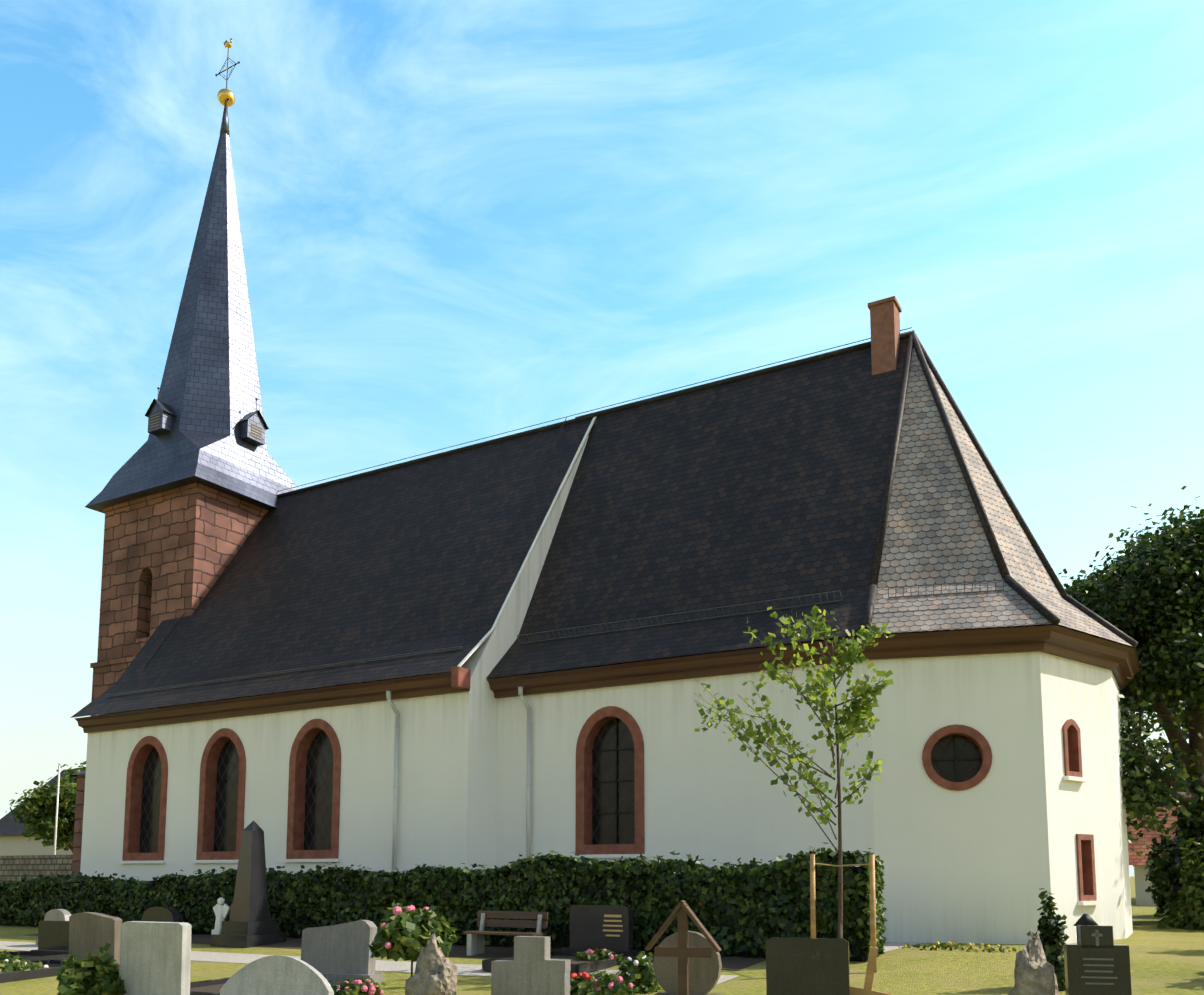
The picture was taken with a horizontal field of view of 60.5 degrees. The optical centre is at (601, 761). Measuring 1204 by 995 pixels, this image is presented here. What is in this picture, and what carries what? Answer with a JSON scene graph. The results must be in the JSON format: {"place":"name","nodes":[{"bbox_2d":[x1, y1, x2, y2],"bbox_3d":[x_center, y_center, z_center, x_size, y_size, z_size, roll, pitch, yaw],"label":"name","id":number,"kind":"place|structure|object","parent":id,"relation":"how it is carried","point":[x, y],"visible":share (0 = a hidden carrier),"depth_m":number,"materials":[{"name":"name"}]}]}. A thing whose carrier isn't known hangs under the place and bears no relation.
{"place":"outdoors","nodes":[
{"label":"outdoors","id":0,"kind":"place"},
{"bbox_2d":[0,855,72,882],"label":"boundary wall","id":1,"kind":"structure","parent":0,"point":[18,867],"depth_m":40.16,"materials":[{"name":"grey stone"}]},
{"bbox_2d":[0,835,72,855],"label":"house walls","id":2,"kind":"structure","parent":0,"point":[16,845],"depth_m":57.48,"materials":[{"name":"white paint"}]},
{"bbox_2d":[0,769,73,835],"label":"house roof","id":3,"kind":"structure","parent":2,"relation":"on","point":[9,826],"depth_m":59.08,"materials":[{"name":"grey tile"}]},
{"bbox_2d":[0,876,1203,994],"bbox_3d":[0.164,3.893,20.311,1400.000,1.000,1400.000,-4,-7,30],"label":"ground","id":4,"kind":"structure","parent":0,"point":[1167,960],"depth_m":14.02,"materials":[{"name":"green plant"}]},
{"bbox_2d":[0,950,22,960],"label":"flowers","id":5,"kind":"object","parent":4,"relation":"on","point":[4,955],"visible":0.4,"depth_m":16.32,"materials":[{"name":"green plant"}]},
{"bbox_2d":[0,958,47,971],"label":"flowers","id":6,"kind":"object","parent":4,"relation":"on","point":[10,965],"visible":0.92,"depth_m":15.60,"materials":[{"name":"green plant"}]},
{"bbox_2d":[7,951,68,960],"bbox_3d":[-10.067,3.290,17.015,1.490,0.140,2.090,-3,-7,27],"label":"grave border","id":7,"kind":"object","parent":4,"relation":"on","point":[25,955],"visible":0.32,"depth_m":17.29,"materials":[{"name":"stone"}]},
{"bbox_2d":[6,761,85,852],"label":"tree","id":8,"kind":"object","parent":4,"relation":"on","point":[40,823],"visible":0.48,"depth_m":45.25,"materials":[{"name":"green plant"}]},
{"bbox_2d":[30,920,68,955],"bbox_3d":[-9.431,3.162,17.938,1.080,0.774,0.300,-3,-7,27],"label":"gravestone","id":9,"kind":"object","parent":4,"relation":"on","point":[53,937],"visible":0.6,"depth_m":17.89,"materials":[{"name":"stone"}]},
{"bbox_2d":[36,909,70,944],"bbox_3d":[-10.603,3.308,20.109,0.980,0.850,0.300,-4,-8,34],"label":"gravestone","id":10,"kind":"object","parent":4,"relation":"on","point":[59,914],"visible":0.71,"depth_m":20.05,"materials":[{"name":"stone"}]},
{"bbox_2d":[53,763,60,854],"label":"flag pole","id":11,"kind":"object","parent":4,"relation":"on","point":[56,820],"visible":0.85,"depth_m":43.01,"materials":[{"name":"white metal"}]},
{"bbox_2d":[0,959,117,982],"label":"grave border","id":12,"kind":"object","parent":4,"relation":"on","point":[53,967],"visible":0.5,"depth_m":14.85,"materials":[{"name":"grey stone"}]},
{"bbox_2d":[61,912,121,964],"bbox_3d":[-8.031,2.903,16.401,1.248,0.995,0.385,-4,-7,30],"label":"gravestone","id":13,"kind":"object","parent":4,"relation":"on","point":[91,932],"visible":0.73,"depth_m":16.32,"materials":[{"name":"stone"}]},
{"bbox_2d":[56,943,126,994],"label":"bush","id":14,"kind":"object","parent":4,"relation":"on","point":[93,974],"visible":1,"depth_m":11.70,"materials":[{"name":"green plant"}]},
{"bbox_2d":[119,921,191,994],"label":"gravestone","id":15,"kind":"object","parent":4,"relation":"on","point":[155,958],"visible":1,"depth_m":11.64,"materials":[{"name":"stone"}]},
{"bbox_2d":[141,906,181,921],"bbox_3d":[-9.000,3.357,21.091,1.180,0.770,0.360,-4,-7,30],"label":"gravestone","id":16,"kind":"object","parent":4,"relation":"on","point":[162,914],"visible":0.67,"depth_m":20.98,"materials":[{"name":"stone"}]},
{"bbox_2d":[211,820,286,947],"bbox_3d":[-6.591,2.283,19.408,0.950,2.340,0.950,-4,-7,30],"label":"grave obelisk","id":17,"kind":"object","parent":4,"relation":"on","point":[249,923],"visible":0.98,"depth_m":19.22,"materials":[{"name":"stone"}]},
{"bbox_2d":[190,977,362,994],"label":"grave border","id":18,"kind":"object","parent":4,"relation":"on","point":[211,987],"visible":0.12,"depth_m":13.11,"materials":[{"name":"stone"}]},
{"bbox_2d":[220,955,333,994],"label":"gravestone","id":19,"kind":"object","parent":4,"relation":"on","point":[277,975],"visible":1,"depth_m":11.31,"materials":[{"name":"stone"}]},
{"bbox_2d":[321,973,339,994],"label":"flowering plant","id":20,"kind":"object","parent":4,"relation":"on","point":[334,987],"visible":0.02,"depth_m":12.53,"materials":[{"name":"green plant"}]},
{"bbox_2d":[301,920,383,982],"bbox_3d":[-3.604,2.648,14.063,1.329,0.981,0.476,-4,-7,30],"label":"gravestone","id":21,"kind":"object","parent":4,"relation":"on","point":[337,952],"visible":0.77,"depth_m":13.96,"materials":[{"name":"stone"}]},
{"bbox_2d":[334,977,385,994],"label":"flowering plant","id":22,"kind":"object","parent":4,"relation":"on","point":[368,986],"visible":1,"depth_m":12.48,"materials":[{"name":"pink plant"}]},
{"bbox_2d":[0,941,739,984],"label":"grave borders","id":23,"kind":"object","parent":4,"relation":"on","point":[405,966],"visible":0.31,"depth_m":16.60,"materials":[{"name":"grey stone"}]},
{"bbox_2d":[29,934,765,970],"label":"gravel path","id":24,"kind":"structure","parent":4,"relation":"on","point":[727,962],"depth_m":16.90,"materials":[{"name":"beige gravel"}]},
{"bbox_2d":[211,897,229,933],"bbox_3d":[-7.212,3.027,19.512,0.449,0.900,0.200,-4,-7,30],"label":"angel statue","id":25,"kind":"object","parent":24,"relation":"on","point":[221,911],"visible":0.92,"depth_m":19.47,"materials":[{"name":"white stone"}]},
{"bbox_2d":[463,910,548,955],"bbox_3d":[-1.547,2.771,16.535,1.360,0.722,0.435,-4,-7,30],"label":"bench","id":26,"kind":"object","parent":24,"relation":"on","point":[475,942],"visible":0.83,"depth_m":16.65,"materials":[{"name":"brown wood"}]},
{"bbox_2d":[368,900,457,976],"bbox_3d":[-2.224,2.224,11.940,1.036,1.225,0.933,-4,-7,30],"label":"standard rose","id":27,"kind":"object","parent":4,"relation":"on","point":[405,933],"visible":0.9,"depth_m":11.75,"materials":[{"name":"green plant"}]},
{"bbox_2d":[405,933,456,994],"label":"rough gravestone","id":28,"kind":"object","parent":4,"relation":"on","point":[435,971],"visible":1,"depth_m":11.14,"materials":[{"name":"beige stone"}]},
{"bbox_2d":[0,842,886,960],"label":"hedge","id":29,"kind":"object","parent":4,"relation":"on","point":[128,898],"depth_m":17.25,"materials":[{"name":"green plant"}]},
{"bbox_2d":[491,936,570,994],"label":"gravestone","id":30,"kind":"object","parent":4,"relation":"on","point":[532,968],"visible":1,"depth_m":11.09,"materials":[{"name":"stone"}]},
{"bbox_2d":[482,951,636,974],"bbox_3d":[-0.565,2.961,15.206,1.655,0.140,2.041,-4,-7,30],"label":"grave border","id":31,"kind":"object","parent":4,"relation":"on","point":[578,966],"visible":0.42,"depth_m":14.71,"materials":[{"name":"grey stone"}]},
{"bbox_2d":[570,972,593,994],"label":"flowering plant","id":32,"kind":"object","parent":4,"relation":"on","point":[577,982],"visible":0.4,"depth_m":11.76,"materials":[{"name":"green plant"}]},
{"bbox_2d":[573,948,626,960],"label":"flowers","id":33,"kind":"object","parent":4,"relation":"on","point":[596,954],"visible":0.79,"depth_m":15.37,"materials":[{"name":"green plant"}]},
{"bbox_2d":[562,905,640,954],"bbox_3d":[-0.016,2.726,16.191,1.230,0.930,0.362,-4,-7,30],"label":"gravestone","id":34,"kind":"object","parent":4,"relation":"on","point":[587,927],"visible":0.79,"depth_m":16.12,"materials":[{"name":"stone"}]},
{"bbox_2d":[603,914,622,936],"bbox_3d":[-0.055,2.561,16.135,0.861,0.334,0.016,-4,-7,30],"label":"gravestone inscription","id":35,"kind":"object","parent":34,"relation":"attached to","point":[605,915],"visible":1,"depth_m":16.00,"materials":[{"name":"gold metal"}]},
{"bbox_2d":[70,38,1143,943],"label":"church","id":36,"kind":"structure","parent":4,"relation":"on","point":[500,652],"depth_m":22.09,"materials":[{"name":"paint"}]},
{"bbox_2d":[580,969,640,994],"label":"flowering plant","id":37,"kind":"object","parent":4,"relation":"on","point":[610,984],"visible":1,"depth_m":11.11,"materials":[{"name":"green plant"}]},
{"bbox_2d":[615,951,663,993],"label":"flowering plant","id":38,"kind":"object","parent":4,"relation":"on","point":[641,977],"visible":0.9,"depth_m":12.52,"materials":[{"name":"green plant"}]},
{"bbox_2d":[645,900,721,994],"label":"wooden grave cross","id":39,"kind":"object","parent":4,"relation":"on","point":[682,912],"visible":1,"depth_m":11.03,"materials":[{"name":"brown wood"}]},
{"bbox_2d":[653,931,721,994],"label":"round gravestone","id":40,"kind":"object","parent":4,"relation":"on","point":[704,975],"visible":0.75,"depth_m":11.53,"materials":[{"name":"grey stone"}]},
{"bbox_2d":[694,605,894,972],"bbox_3d":[2.841,0.417,15.258,2.664,5.467,3.114,1,-6,-9],"label":"sapling","id":41,"kind":"object","parent":4,"relation":"on","point":[862,712],"visible":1,"depth_m":14.56,"materials":[{"name":"green plant"}]},
{"bbox_2d":[766,937,849,994],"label":"gravestone","id":42,"kind":"object","parent":4,"relation":"on","point":[806,966],"visible":1,"depth_m":10.64,"materials":[{"name":"stone"}]},
{"bbox_2d":[850,946,892,994],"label":"wooden grave cross","id":43,"kind":"object","parent":4,"relation":"on","point":[867,989],"visible":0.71,"depth_m":10.78,"materials":[{"name":"brown wood"}]},
{"bbox_2d":[898,941,1020,952],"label":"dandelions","id":44,"kind":"object","parent":4,"relation":"on","point":[969,945],"visible":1,"depth_m":15.78,"materials":[{"name":"green plant"}]},
{"bbox_2d":[1008,929,1058,994],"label":"rough gravestone","id":45,"kind":"object","parent":4,"relation":"on","point":[1034,973],"visible":1,"depth_m":10.44,"materials":[{"name":"grey stone"}]},
{"bbox_2d":[1026,888,1068,990],"bbox_3d":[5.229,2.089,12.093,0.511,1.194,0.487,3,-7,-23],"label":"conifer","id":46,"kind":"object","parent":4,"relation":"on","point":[1053,936],"visible":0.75,"depth_m":12.03,"materials":[{"name":"green plant"}]},
{"bbox_2d":[1073,914,1097,943],"bbox_3d":[5.215,2.142,11.079,0.240,1.000,0.240,-1,-6,7],"label":"grave lantern","id":47,"kind":"object","parent":4,"relation":"on","point":[1085,919],"visible":0.29,"depth_m":11.08,"materials":[{"name":"grey metal"}]},
{"bbox_2d":[1063,925,1131,994],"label":"gravestone","id":48,"kind":"object","parent":4,"relation":"on","point":[1076,954],"visible":0.91,"depth_m":10.35,"materials":[{"name":"stone"}]},
{"bbox_2d":[1081,930,1117,984],"bbox_3d":[4.968,1.963,10.342,0.323,0.539,0.096,-4,-7,30],"label":"gravestone inscription","id":49,"kind":"object","parent":48,"relation":"attached to","point":[1097,934],"visible":1,"depth_m":10.34,"materials":[{"name":"grey metal"}]},
{"bbox_2d":[1058,486,1203,856],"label":"tree","id":50,"kind":"object","parent":4,"relation":"on","point":[1146,594],"visible":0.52,"depth_m":22.11,"materials":[{"name":"green plant"}]},
{"bbox_2d":[1121,700,1188,784],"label":"tree","id":51,"kind":"object","parent":4,"relation":"on","point":[1184,723],"visible":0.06,"depth_m":52.77,"materials":[{"name":"green plant"}]},
{"bbox_2d":[1144,852,1169,916],"bbox_3d":[16.919,2.802,28.290,3.614,3.149,3.602,2,-7,-21],"label":"bush","id":52,"kind":"object","parent":4,"relation":"on","point":[1147,865],"visible":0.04,"depth_m":29.15,"materials":[{"name":"green plant"}]},
{"bbox_2d":[1145,760,1203,922],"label":"bush","id":53,"kind":"object","parent":4,"relation":"on","point":[1168,875],"visible":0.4,"depth_m":24.66,"materials":[{"name":"green plant"}]},
{"bbox_2d":[1154,837,1203,929],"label":"bush","id":54,"kind":"object","parent":4,"relation":"on","point":[1190,916],"visible":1,"depth_m":22.16,"materials":[{"name":"green plant"}]},
{"bbox_2d":[0,0,1203,875],"label":"sky","id":55,"kind":"structure","parent":0,"point":[461,221],"materials":[{"name":"blue"}]},
{"bbox_2d":[883,942,919,951],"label":"gravel path","id":56,"kind":"structure","parent":0,"point":[888,946],"depth_m":17.07,"materials":[{"name":"beige gravel"}]},
{"bbox_2d":[1134,865,1156,905],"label":"house walls","id":57,"kind":"structure","parent":0,"point":[1142,885],"depth_m":38.76,"materials":[{"name":"white paint"}]},
{"bbox_2d":[1126,805,1183,866],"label":"house roof","id":58,"kind":"structure","parent":57,"relation":"on","point":[1134,858],"depth_m":39.59,"materials":[{"name":"red tile"}]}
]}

